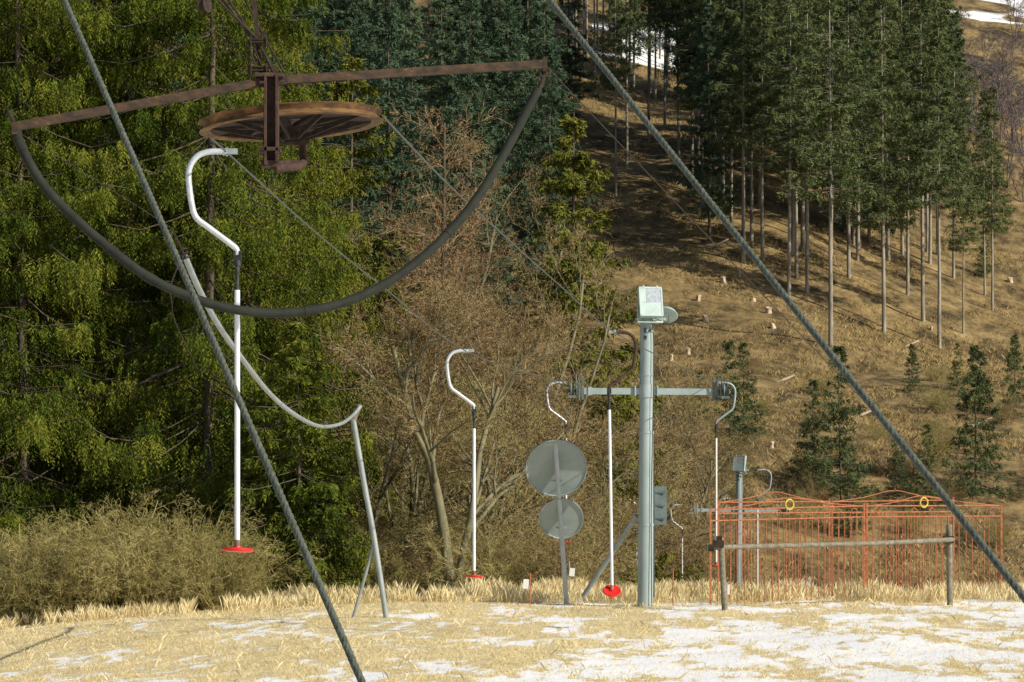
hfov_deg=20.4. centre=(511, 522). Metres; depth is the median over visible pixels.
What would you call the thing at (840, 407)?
bare shrub
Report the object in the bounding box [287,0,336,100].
spruce tree
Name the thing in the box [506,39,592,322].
spruce tree
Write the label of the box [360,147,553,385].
bare tree
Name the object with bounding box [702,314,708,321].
tree stump
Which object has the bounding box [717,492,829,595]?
fence panel
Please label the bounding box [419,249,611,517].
bare tree
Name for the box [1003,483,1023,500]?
bare shrub
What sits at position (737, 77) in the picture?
spruce tree
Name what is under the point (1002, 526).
bare shrub
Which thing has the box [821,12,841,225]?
spruce tree
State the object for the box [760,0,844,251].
spruce tree
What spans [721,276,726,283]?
tree stump
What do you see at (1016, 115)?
bare tree
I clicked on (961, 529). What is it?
bare shrub
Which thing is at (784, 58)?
spruce tree
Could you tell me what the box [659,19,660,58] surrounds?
spruce tree
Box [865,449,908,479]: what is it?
bare shrub
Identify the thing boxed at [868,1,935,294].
spruce tree
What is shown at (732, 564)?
bare shrub
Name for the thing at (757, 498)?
tow hanger
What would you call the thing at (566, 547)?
bare shrub
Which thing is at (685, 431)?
power wire
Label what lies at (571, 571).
marker stake
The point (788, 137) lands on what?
spruce tree
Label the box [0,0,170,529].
spruce tree
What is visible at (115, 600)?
bare shrub
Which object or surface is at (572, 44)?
spruce tree
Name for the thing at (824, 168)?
spruce tree
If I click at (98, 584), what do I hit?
bare shrub
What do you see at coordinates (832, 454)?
bare shrub
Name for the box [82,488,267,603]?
bare shrub
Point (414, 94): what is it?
spruce tree
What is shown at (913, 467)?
bare shrub
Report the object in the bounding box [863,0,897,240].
spruce tree
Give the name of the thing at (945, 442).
bare shrub
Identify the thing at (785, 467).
bare shrub
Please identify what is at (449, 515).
bare shrub
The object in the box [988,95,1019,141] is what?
bare tree
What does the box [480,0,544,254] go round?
spruce tree
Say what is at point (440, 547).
bare shrub
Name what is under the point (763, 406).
bare shrub
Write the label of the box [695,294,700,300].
tree stump
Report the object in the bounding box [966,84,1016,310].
spruce tree
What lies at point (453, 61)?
spruce tree
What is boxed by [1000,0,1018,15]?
bare tree
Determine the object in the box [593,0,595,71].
spruce tree
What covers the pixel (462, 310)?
bare tree
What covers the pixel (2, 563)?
bare shrub
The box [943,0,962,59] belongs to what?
spruce tree
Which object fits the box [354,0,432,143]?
spruce tree
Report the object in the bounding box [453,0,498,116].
spruce tree
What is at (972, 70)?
bare tree
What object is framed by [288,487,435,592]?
bare shrub
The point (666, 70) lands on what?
spruce tree
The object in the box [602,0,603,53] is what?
spruce tree
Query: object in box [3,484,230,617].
bare shrub
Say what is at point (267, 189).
haul rope
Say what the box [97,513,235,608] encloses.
bare shrub
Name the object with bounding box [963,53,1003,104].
bare tree
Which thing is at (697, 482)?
bare shrub
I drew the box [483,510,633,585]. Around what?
bare shrub
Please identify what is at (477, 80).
spruce tree
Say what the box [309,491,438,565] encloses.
bare shrub
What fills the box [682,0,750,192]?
spruce tree
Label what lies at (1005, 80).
bare tree
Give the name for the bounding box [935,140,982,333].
spruce tree
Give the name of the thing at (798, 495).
bare shrub
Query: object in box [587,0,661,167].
spruce tree
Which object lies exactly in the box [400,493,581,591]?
bare shrub
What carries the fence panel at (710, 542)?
on the ground at (636, 182)
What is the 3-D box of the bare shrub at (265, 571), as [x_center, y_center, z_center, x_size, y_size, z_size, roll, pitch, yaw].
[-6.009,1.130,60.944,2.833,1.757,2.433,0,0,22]
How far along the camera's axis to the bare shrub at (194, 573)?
59.50 m
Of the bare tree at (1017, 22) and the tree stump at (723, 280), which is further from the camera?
the bare tree at (1017, 22)
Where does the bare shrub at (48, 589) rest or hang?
on the ground at (636, 182)
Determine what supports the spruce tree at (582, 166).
on the ground at (636, 182)
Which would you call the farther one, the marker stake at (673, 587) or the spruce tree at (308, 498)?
the spruce tree at (308, 498)
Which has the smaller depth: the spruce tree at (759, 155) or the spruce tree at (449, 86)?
the spruce tree at (449, 86)
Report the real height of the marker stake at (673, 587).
0.828 m
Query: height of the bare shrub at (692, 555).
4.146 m
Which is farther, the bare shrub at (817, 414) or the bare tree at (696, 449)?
the bare shrub at (817, 414)
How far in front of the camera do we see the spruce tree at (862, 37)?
218.51 m
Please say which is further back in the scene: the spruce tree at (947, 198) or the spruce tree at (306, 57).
the spruce tree at (947, 198)
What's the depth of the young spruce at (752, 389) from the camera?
153.07 m
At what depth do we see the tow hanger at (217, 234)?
26.98 m
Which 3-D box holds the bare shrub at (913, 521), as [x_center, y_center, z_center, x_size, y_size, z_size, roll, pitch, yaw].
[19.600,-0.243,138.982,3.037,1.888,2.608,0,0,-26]
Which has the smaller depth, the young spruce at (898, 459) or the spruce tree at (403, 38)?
the young spruce at (898, 459)
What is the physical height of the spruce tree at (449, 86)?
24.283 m
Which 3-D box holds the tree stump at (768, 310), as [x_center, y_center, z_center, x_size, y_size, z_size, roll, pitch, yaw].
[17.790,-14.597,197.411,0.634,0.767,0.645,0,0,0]
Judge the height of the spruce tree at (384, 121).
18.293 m
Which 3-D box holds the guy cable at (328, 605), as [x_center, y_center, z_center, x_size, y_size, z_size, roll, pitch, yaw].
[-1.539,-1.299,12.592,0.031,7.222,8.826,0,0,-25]
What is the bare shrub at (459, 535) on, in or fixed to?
on the ground at (636, 182)
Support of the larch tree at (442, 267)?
on the ground at (636, 182)
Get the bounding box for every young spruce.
[691,371,713,428]
[696,339,758,458]
[720,341,772,438]
[785,379,839,481]
[794,345,881,499]
[822,436,871,537]
[882,431,912,498]
[901,343,929,391]
[903,423,947,510]
[940,345,1023,498]
[946,342,965,390]
[972,228,998,275]
[988,333,1023,419]
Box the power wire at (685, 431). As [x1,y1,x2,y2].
[655,364,738,504]
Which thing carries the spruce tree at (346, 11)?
on the ground at (636, 182)
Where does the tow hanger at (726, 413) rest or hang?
hanging from the haul rope at (419, 155)
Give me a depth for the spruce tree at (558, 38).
226.27 m
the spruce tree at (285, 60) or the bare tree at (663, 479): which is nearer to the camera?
the bare tree at (663, 479)
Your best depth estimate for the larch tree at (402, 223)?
92.30 m
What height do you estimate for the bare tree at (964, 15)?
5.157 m
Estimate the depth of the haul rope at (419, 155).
38.51 m
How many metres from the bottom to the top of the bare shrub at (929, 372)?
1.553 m
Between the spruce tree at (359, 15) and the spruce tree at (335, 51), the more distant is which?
the spruce tree at (359, 15)
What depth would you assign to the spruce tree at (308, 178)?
76.09 m
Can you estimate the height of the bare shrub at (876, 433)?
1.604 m
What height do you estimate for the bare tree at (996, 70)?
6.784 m
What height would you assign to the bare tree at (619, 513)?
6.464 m
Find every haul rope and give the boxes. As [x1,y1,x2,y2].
[199,126,702,517]
[380,113,798,529]
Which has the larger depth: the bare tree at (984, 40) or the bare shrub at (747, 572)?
the bare tree at (984, 40)
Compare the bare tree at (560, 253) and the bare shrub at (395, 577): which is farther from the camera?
the bare tree at (560, 253)
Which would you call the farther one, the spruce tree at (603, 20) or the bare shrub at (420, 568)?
the spruce tree at (603, 20)
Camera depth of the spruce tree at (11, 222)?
66.27 m
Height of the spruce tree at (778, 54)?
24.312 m
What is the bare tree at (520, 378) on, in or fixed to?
on the ground at (636, 182)
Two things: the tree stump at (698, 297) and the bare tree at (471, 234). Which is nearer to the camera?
the bare tree at (471, 234)
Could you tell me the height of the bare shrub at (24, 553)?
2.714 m
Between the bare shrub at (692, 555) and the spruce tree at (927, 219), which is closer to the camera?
the bare shrub at (692, 555)
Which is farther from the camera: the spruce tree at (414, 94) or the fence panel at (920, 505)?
the spruce tree at (414, 94)
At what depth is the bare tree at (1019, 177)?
247.10 m
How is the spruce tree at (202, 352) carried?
on the ground at (636, 182)
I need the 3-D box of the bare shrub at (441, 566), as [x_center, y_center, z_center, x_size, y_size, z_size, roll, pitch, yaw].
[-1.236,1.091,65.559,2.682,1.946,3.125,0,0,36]
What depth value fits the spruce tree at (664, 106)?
253.90 m
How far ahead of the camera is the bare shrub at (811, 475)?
143.77 m
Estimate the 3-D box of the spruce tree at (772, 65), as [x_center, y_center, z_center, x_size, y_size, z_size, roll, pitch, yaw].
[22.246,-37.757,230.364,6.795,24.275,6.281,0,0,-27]
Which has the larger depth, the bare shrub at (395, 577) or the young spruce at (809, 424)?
the young spruce at (809, 424)
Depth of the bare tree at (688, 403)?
127.56 m
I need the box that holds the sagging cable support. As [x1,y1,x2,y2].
[22,134,388,617]
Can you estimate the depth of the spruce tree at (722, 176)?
225.83 m
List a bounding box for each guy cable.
[61,0,365,681]
[546,0,1023,602]
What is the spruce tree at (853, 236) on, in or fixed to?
on the ground at (636, 182)
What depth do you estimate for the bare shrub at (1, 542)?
61.08 m
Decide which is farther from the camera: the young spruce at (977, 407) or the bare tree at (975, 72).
the bare tree at (975, 72)
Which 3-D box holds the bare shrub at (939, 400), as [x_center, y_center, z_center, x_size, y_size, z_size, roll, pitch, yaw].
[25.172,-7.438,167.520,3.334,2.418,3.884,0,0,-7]
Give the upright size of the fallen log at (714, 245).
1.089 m
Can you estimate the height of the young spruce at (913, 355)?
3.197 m
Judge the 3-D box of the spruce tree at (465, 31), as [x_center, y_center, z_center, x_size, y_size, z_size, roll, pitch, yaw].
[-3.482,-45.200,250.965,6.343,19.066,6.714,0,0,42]
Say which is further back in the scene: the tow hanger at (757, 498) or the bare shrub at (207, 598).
the tow hanger at (757, 498)
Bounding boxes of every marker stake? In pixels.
[523,573,530,604]
[569,561,574,589]
[672,569,673,605]
[720,584,729,594]
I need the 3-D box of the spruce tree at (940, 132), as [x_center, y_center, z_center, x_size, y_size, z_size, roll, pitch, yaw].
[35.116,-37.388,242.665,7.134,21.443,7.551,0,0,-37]
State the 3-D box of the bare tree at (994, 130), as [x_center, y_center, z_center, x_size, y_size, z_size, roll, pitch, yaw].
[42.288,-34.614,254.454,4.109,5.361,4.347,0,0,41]
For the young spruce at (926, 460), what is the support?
on the ground at (636, 182)
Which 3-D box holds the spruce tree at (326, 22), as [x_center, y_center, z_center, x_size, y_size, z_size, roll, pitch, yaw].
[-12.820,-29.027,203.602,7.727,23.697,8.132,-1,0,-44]
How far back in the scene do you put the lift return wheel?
24.29 m
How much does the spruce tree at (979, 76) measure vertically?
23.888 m
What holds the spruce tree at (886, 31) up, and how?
on the ground at (636, 182)
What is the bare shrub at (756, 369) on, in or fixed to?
on the ground at (636, 182)
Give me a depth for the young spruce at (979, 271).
224.36 m
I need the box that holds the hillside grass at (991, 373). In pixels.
[576,56,1023,589]
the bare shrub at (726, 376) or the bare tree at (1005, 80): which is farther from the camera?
the bare tree at (1005, 80)
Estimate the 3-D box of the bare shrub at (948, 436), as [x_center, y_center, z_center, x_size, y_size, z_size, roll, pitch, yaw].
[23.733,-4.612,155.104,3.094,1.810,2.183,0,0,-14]
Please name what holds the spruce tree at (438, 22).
on the ground at (636, 182)
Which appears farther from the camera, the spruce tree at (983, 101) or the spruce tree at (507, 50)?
the spruce tree at (983, 101)
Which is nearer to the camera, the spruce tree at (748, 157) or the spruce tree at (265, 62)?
the spruce tree at (265, 62)
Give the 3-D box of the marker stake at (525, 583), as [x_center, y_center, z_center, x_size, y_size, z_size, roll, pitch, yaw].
[0.299,1.394,56.976,0.168,0.729,0.043,0,0,-13]
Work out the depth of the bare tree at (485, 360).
88.25 m
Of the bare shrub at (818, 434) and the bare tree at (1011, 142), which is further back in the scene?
the bare tree at (1011, 142)
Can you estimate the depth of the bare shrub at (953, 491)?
143.38 m
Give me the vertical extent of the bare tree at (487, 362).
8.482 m
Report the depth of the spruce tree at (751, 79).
214.85 m
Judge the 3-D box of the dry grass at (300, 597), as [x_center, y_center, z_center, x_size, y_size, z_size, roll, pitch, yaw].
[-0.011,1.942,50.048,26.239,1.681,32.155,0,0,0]
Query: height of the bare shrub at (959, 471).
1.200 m
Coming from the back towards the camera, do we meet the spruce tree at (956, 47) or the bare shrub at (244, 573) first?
the spruce tree at (956, 47)
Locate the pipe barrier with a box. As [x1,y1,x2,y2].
[706,525,954,610]
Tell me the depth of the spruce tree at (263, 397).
64.77 m
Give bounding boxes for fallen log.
[706,239,728,247]
[776,374,794,381]
[858,410,871,416]
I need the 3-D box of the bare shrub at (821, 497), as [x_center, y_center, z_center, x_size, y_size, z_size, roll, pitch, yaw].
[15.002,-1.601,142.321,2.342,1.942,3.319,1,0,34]
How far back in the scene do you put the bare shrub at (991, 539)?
136.98 m
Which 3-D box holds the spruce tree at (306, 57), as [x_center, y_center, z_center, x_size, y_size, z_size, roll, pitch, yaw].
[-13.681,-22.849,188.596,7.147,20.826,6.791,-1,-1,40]
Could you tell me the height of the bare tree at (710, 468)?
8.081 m
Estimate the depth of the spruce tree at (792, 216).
214.05 m
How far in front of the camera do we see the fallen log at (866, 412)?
163.80 m
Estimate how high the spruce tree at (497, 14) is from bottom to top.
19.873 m
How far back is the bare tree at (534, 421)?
69.20 m
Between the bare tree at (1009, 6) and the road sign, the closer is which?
the road sign
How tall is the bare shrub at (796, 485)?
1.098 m
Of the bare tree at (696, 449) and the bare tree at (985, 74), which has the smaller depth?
the bare tree at (696, 449)
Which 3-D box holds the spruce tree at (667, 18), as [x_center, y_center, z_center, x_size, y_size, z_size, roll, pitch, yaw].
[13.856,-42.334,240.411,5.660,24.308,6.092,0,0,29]
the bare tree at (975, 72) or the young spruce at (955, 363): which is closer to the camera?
the young spruce at (955, 363)
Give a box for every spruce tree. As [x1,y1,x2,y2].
[0,0,145,603]
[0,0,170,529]
[0,0,228,545]
[0,0,230,567]
[0,0,354,552]
[0,0,405,584]
[1,8,58,453]
[28,0,407,532]
[46,1,154,338]
[56,0,427,537]
[96,19,242,424]
[189,9,294,386]
[205,318,382,598]
[209,387,310,588]
[218,18,247,109]
[239,84,422,501]
[257,53,481,538]
[262,70,346,363]
[269,12,319,201]
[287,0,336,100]
[287,21,323,198]
[290,4,320,64]
[308,0,354,84]
[309,0,368,94]
[312,0,373,147]
[315,38,361,232]
[316,0,387,252]
[320,1,374,65]
[320,82,354,225]
[330,87,382,372]
[342,5,450,387]
[345,40,423,340]
[352,0,408,96]
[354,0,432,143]
[360,4,433,116]
[360,44,399,254]
[361,0,439,206]
[367,0,481,300]
[370,50,466,379]
[372,1,402,149]
[382,86,449,315]
[399,0,465,265]
[414,0,466,137]
[423,113,707,586]
[425,0,519,334]
[430,0,483,117]
[432,13,503,285]
[433,0,543,345]
[442,2,497,86]
[444,0,502,188]
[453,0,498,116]
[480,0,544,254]
[485,2,551,313]
[487,1,508,76]
[489,4,546,267]
[491,0,556,188]
[493,0,580,117]
[493,0,583,247]
[495,0,585,163]
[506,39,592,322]
[510,0,600,261]
[552,0,599,116]
[572,11,573,81]
[582,0,641,196]
[583,0,584,71]
[584,0,585,57]
[586,0,587,57]
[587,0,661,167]
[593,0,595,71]
[596,0,598,48]
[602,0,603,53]
[623,0,673,142]
[628,9,630,74]
[633,20,634,87]
[641,0,691,158]
[642,0,682,125]
[643,0,663,99]
[649,1,650,92]
[655,0,707,191]
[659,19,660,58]
[661,0,741,240]
[663,0,737,157]
[663,2,699,161]
[664,0,740,170]
[666,0,728,204]
[666,2,669,97]
[669,0,746,204]
[679,0,731,183]
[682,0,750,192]
[702,0,756,223]
[703,0,777,262]
[705,0,776,245]
[723,0,789,261]
[732,0,832,297]
[734,6,778,167]
[736,0,781,208]
[746,0,827,278]
[746,0,834,255]
[758,3,820,182]
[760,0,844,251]
[765,0,816,197]
[765,0,848,293]
[770,7,788,184]
[776,0,881,346]
[799,0,877,231]
[803,0,880,277]
[815,0,878,254]
[817,0,902,260]
[820,0,901,250]
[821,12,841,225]
[837,0,873,244]
[837,0,921,332]
[852,3,925,235]
[856,0,915,261]
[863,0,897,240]
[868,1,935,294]
[871,0,973,321]
[872,6,916,105]
[879,0,928,254]
[884,0,906,59]
[889,0,918,202]
[897,2,975,200]
[899,0,969,263]
[905,22,987,347]
[906,6,948,251]
[916,0,975,254]
[916,1,982,113]
[925,10,976,278]
[931,0,981,98]
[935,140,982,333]
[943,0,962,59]
[964,90,1012,295]
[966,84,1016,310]
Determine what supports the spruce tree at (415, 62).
on the ground at (636, 182)
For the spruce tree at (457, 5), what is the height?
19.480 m
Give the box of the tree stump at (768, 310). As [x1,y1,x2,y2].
[765,306,771,313]
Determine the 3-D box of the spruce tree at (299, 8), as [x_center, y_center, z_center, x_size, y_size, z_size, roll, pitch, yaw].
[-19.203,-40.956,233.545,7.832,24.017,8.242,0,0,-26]
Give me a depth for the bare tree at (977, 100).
264.79 m
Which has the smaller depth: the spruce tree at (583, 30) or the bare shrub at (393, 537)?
the bare shrub at (393, 537)
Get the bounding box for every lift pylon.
[566,285,730,606]
[689,455,789,584]
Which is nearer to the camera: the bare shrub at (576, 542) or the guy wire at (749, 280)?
the guy wire at (749, 280)
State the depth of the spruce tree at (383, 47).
173.40 m
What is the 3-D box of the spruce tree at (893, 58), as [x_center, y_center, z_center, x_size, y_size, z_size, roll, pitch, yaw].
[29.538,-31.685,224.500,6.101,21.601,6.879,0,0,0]
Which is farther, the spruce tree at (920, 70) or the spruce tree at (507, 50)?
the spruce tree at (920, 70)
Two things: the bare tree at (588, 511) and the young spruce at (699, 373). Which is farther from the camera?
the young spruce at (699, 373)
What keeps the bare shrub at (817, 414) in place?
on the ground at (636, 182)
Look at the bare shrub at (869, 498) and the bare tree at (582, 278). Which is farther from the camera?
the bare shrub at (869, 498)
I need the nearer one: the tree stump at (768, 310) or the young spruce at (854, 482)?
the young spruce at (854, 482)
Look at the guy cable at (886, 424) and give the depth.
11.86 m
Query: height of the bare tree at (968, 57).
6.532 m
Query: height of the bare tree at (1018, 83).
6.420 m
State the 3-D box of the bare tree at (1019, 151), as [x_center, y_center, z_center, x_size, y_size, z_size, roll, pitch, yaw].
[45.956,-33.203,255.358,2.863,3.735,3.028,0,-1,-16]
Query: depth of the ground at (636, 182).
168.64 m
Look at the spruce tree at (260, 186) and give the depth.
79.31 m
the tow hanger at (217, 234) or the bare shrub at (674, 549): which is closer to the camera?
the tow hanger at (217, 234)
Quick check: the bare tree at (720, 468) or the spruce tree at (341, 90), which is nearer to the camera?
the spruce tree at (341, 90)
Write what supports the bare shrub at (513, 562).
on the ground at (636, 182)
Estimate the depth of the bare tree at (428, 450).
64.41 m
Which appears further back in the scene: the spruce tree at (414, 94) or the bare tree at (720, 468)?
the spruce tree at (414, 94)
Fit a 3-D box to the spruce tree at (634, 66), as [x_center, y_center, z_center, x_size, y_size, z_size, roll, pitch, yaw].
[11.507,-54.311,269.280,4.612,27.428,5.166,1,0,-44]
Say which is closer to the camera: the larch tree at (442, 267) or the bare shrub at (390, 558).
the bare shrub at (390, 558)
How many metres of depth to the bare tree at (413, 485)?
72.95 m
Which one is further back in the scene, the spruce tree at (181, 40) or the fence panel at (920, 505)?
the spruce tree at (181, 40)
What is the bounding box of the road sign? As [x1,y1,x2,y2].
[526,439,586,603]
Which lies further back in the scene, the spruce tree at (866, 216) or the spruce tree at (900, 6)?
the spruce tree at (900, 6)
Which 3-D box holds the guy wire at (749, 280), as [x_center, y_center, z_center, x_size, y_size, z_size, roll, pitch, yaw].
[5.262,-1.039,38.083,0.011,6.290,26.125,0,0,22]
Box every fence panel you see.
[709,497,864,604]
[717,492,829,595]
[831,490,954,595]
[866,496,1001,595]
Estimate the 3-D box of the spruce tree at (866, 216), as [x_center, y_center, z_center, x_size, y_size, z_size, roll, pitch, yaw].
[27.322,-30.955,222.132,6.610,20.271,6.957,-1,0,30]
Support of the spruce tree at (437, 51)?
on the ground at (636, 182)
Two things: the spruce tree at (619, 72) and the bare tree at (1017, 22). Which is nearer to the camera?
the spruce tree at (619, 72)
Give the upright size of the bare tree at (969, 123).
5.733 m
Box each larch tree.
[355,97,522,531]
[360,204,489,540]
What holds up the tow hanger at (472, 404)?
hanging from the haul rope at (267, 189)
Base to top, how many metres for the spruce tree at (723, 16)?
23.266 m
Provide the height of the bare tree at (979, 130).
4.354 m
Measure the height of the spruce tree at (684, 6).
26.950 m
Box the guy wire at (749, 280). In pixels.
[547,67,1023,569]
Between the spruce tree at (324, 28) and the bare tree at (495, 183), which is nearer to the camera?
the bare tree at (495, 183)
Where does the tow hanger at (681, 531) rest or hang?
hanging from the haul rope at (267, 189)
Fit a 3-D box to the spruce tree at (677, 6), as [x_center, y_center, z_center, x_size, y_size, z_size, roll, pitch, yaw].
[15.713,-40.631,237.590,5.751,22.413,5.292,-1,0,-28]
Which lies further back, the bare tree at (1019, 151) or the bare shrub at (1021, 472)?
the bare tree at (1019, 151)
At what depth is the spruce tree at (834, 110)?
186.90 m
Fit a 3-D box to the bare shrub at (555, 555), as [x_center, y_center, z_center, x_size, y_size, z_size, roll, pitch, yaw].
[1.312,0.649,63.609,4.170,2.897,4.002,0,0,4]
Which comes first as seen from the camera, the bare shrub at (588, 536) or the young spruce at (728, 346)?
the bare shrub at (588, 536)
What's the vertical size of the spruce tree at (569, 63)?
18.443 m
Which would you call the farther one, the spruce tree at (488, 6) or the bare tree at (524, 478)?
the spruce tree at (488, 6)
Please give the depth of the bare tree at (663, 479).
100.37 m
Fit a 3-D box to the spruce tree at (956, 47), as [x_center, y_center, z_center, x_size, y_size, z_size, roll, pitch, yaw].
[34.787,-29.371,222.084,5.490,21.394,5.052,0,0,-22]
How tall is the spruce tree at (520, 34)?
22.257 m
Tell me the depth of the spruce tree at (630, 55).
274.31 m
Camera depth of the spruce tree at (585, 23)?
275.95 m
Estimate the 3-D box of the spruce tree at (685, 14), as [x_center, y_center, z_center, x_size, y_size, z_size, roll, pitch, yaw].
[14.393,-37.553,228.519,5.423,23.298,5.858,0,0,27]
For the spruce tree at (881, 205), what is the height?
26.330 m
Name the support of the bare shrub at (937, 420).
on the ground at (636, 182)
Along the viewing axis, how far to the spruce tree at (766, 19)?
211.06 m
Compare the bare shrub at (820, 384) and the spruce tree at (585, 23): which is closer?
the bare shrub at (820, 384)
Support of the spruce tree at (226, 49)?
on the ground at (636, 182)
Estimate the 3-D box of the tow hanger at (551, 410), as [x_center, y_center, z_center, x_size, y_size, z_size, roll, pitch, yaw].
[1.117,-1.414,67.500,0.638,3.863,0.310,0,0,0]
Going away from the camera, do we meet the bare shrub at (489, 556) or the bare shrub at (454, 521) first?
the bare shrub at (489, 556)
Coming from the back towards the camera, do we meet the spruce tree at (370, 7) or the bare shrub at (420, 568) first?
the spruce tree at (370, 7)
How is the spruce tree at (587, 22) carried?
on the ground at (636, 182)
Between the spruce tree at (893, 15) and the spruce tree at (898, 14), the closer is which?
the spruce tree at (898, 14)
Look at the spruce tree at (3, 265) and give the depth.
99.33 m
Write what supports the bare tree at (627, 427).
on the ground at (636, 182)
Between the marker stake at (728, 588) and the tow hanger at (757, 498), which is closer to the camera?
the marker stake at (728, 588)
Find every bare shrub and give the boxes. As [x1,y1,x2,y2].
[0,502,123,603]
[0,509,116,625]
[0,513,93,611]
[0,518,58,610]
[0,521,91,626]
[0,523,81,622]
[0,525,34,609]
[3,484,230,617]
[9,489,211,615]
[20,508,217,611]
[30,504,214,610]
[61,489,288,613]
[74,495,298,609]
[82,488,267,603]
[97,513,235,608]
[134,500,330,609]
[150,525,286,612]
[175,535,302,608]
[180,538,284,603]
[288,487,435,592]
[304,492,451,578]
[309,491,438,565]
[313,502,467,596]
[323,522,456,594]
[348,481,540,585]
[356,504,471,595]
[372,498,532,594]
[379,508,433,565]
[381,530,505,593]
[385,519,521,596]
[390,516,516,558]
[397,485,538,550]
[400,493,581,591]
[452,509,637,584]
[454,505,630,583]
[461,534,578,584]
[481,489,659,586]
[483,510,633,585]
[492,490,660,583]
[505,526,621,584]
[541,554,616,585]
[615,515,726,582]
[655,513,734,583]
[655,519,708,574]
[655,525,719,581]
[658,518,734,583]
[687,469,707,490]
[689,518,775,585]
[690,416,734,449]
[710,367,750,388]
[724,482,766,504]
[727,353,769,377]
[750,394,773,411]
[763,447,816,480]
[771,493,827,528]
[786,472,832,504]
[788,486,817,508]
[790,480,816,496]
[793,365,841,396]
[793,461,835,492]
[802,423,836,445]
[805,405,834,422]
[814,385,835,397]
[814,390,859,420]
[823,438,866,463]
[857,491,883,509]
[859,417,888,439]
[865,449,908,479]
[887,441,945,475]
[891,499,946,533]
[908,420,973,455]
[911,376,967,412]
[915,410,947,431]
[919,360,949,381]
[923,423,973,449]
[924,473,967,504]
[949,518,974,535]
[953,457,973,473]
[970,394,1023,426]
[973,513,1013,546]
[979,439,1010,457]
[987,517,1010,535]
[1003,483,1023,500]
[1015,461,1023,484]
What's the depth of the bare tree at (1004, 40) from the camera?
315.04 m
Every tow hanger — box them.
[185,147,253,552]
[445,348,482,577]
[546,381,571,543]
[603,330,637,596]
[670,504,682,576]
[712,381,735,566]
[756,469,771,585]
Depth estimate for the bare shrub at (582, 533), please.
68.25 m
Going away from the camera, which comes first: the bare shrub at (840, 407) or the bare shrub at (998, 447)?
the bare shrub at (998, 447)
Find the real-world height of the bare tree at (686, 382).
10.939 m
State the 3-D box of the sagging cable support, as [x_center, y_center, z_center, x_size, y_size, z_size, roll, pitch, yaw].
[-3.123,-0.657,37.800,0.826,5.139,28.854,0,0,2]
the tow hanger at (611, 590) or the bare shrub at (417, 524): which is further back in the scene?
the bare shrub at (417, 524)
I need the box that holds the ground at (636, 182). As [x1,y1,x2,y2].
[0,0,1023,681]
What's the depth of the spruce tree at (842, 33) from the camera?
211.50 m
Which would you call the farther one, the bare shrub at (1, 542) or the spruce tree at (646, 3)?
the spruce tree at (646, 3)
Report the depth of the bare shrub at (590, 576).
63.81 m
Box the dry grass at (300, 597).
[0,574,1023,681]
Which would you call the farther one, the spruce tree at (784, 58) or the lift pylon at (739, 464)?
the spruce tree at (784, 58)
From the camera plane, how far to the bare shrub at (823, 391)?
169.41 m
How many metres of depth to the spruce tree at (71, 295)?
67.44 m
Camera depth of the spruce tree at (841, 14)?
217.17 m
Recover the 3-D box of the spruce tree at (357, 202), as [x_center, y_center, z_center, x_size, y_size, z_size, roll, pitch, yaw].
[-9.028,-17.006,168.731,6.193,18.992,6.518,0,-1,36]
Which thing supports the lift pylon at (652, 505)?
on the ground at (636, 182)
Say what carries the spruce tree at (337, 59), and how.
on the ground at (636, 182)
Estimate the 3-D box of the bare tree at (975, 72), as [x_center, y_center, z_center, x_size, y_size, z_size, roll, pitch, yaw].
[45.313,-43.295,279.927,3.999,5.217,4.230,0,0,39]
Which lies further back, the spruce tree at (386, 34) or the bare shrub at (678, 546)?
the spruce tree at (386, 34)
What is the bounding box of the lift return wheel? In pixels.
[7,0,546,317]
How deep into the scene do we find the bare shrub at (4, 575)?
59.69 m
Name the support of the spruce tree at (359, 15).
on the ground at (636, 182)
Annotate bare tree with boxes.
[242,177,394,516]
[296,352,498,585]
[310,324,524,548]
[312,259,616,589]
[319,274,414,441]
[329,227,526,528]
[334,188,520,529]
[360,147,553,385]
[366,246,505,520]
[382,326,627,541]
[393,339,607,543]
[394,360,599,565]
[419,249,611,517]
[421,270,597,535]
[432,170,624,436]
[437,398,595,542]
[456,213,638,534]
[495,484,634,554]
[497,411,695,572]
[504,255,659,557]
[518,409,693,582]
[519,455,668,583]
[519,479,625,581]
[527,379,717,571]
[544,376,688,556]
[555,343,733,481]
[561,444,699,583]
[599,335,736,537]
[615,415,786,540]
[616,397,751,555]
[666,411,777,552]
[676,414,767,535]
[950,4,973,39]
[956,105,979,154]
[958,32,982,72]
[959,75,987,131]
[961,53,983,92]
[961,107,1001,163]
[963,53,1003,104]
[964,55,992,105]
[966,110,996,148]
[967,57,1020,122]
[972,21,998,59]
[974,56,1023,109]
[981,55,1023,108]
[984,132,1023,187]
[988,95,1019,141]
[989,77,1023,140]
[991,30,1017,60]
[991,33,1023,73]
[991,93,1023,139]
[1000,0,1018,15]
[1001,148,1023,201]
[1002,0,1023,38]
[1002,57,1023,108]
[1004,102,1023,156]
[1009,132,1023,169]
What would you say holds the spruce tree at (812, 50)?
on the ground at (636, 182)
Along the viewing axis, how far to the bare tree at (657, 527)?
73.77 m
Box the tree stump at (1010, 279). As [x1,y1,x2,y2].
[1007,277,1012,282]
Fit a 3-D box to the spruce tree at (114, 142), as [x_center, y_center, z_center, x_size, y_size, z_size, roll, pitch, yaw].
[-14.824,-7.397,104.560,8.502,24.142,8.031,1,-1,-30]
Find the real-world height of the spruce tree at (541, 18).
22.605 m
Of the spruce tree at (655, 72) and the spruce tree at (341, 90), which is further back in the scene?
the spruce tree at (655, 72)
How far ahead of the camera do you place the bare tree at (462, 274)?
78.83 m

